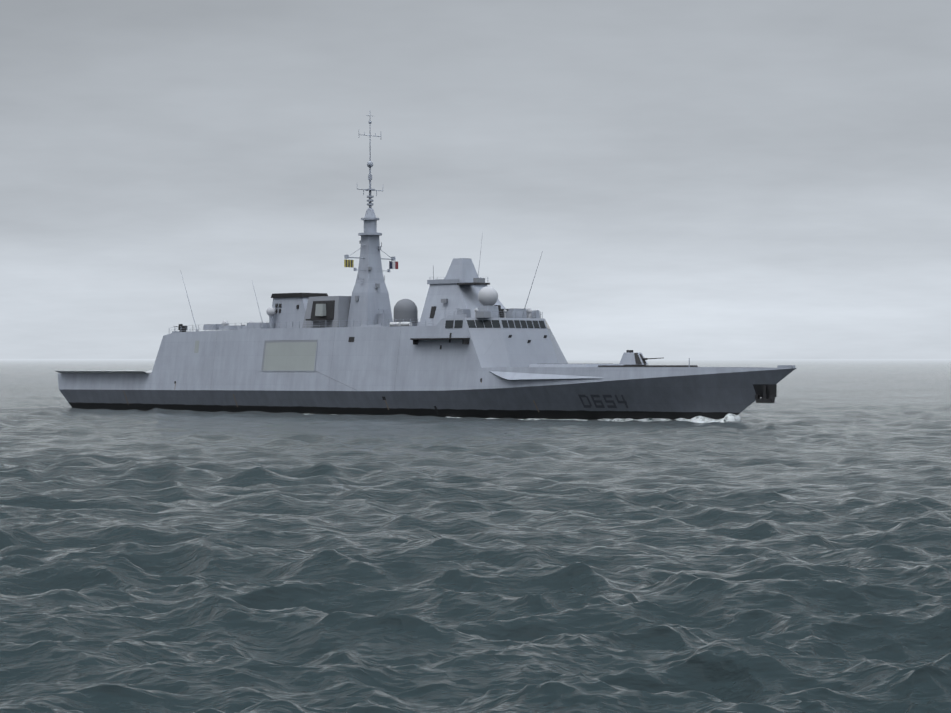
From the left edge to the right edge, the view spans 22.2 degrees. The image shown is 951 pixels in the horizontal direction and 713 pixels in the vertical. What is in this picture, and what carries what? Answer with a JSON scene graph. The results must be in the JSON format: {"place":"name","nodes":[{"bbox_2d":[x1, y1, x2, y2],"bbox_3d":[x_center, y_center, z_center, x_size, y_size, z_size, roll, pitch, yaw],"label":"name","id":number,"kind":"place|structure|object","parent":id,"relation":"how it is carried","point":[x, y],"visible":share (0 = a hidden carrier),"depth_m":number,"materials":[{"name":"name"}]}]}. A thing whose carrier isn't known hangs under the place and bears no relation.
{"place":"outdoors","nodes":[
{"label":"outdoors","id":0,"kind":"place"},
{"bbox_2d":[0,359,950,712],"bbox_3d":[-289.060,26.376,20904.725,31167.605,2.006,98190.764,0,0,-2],"label":"sea","id":1,"kind":"structure","parent":0,"point":[788,549],"depth_m":98.18,"materials":[{"name":"liquid"}]},
{"bbox_2d":[56,115,795,421],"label":"frigate","id":2,"kind":"object","parent":1,"relation":"on","point":[469,344],"visible":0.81,"depth_m":340.86,"materials":[{"name":"metal"}]},
{"bbox_2d":[452,413,740,422],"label":"bow wave foam","id":3,"kind":"object","parent":1,"relation":"on","point":[725,419],"visible":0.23,"depth_m":312.38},
{"bbox_2d":[0,0,950,358],"label":"sky","id":4,"kind":"structure","parent":0,"point":[692,179],"materials":[{"name":"grey"}]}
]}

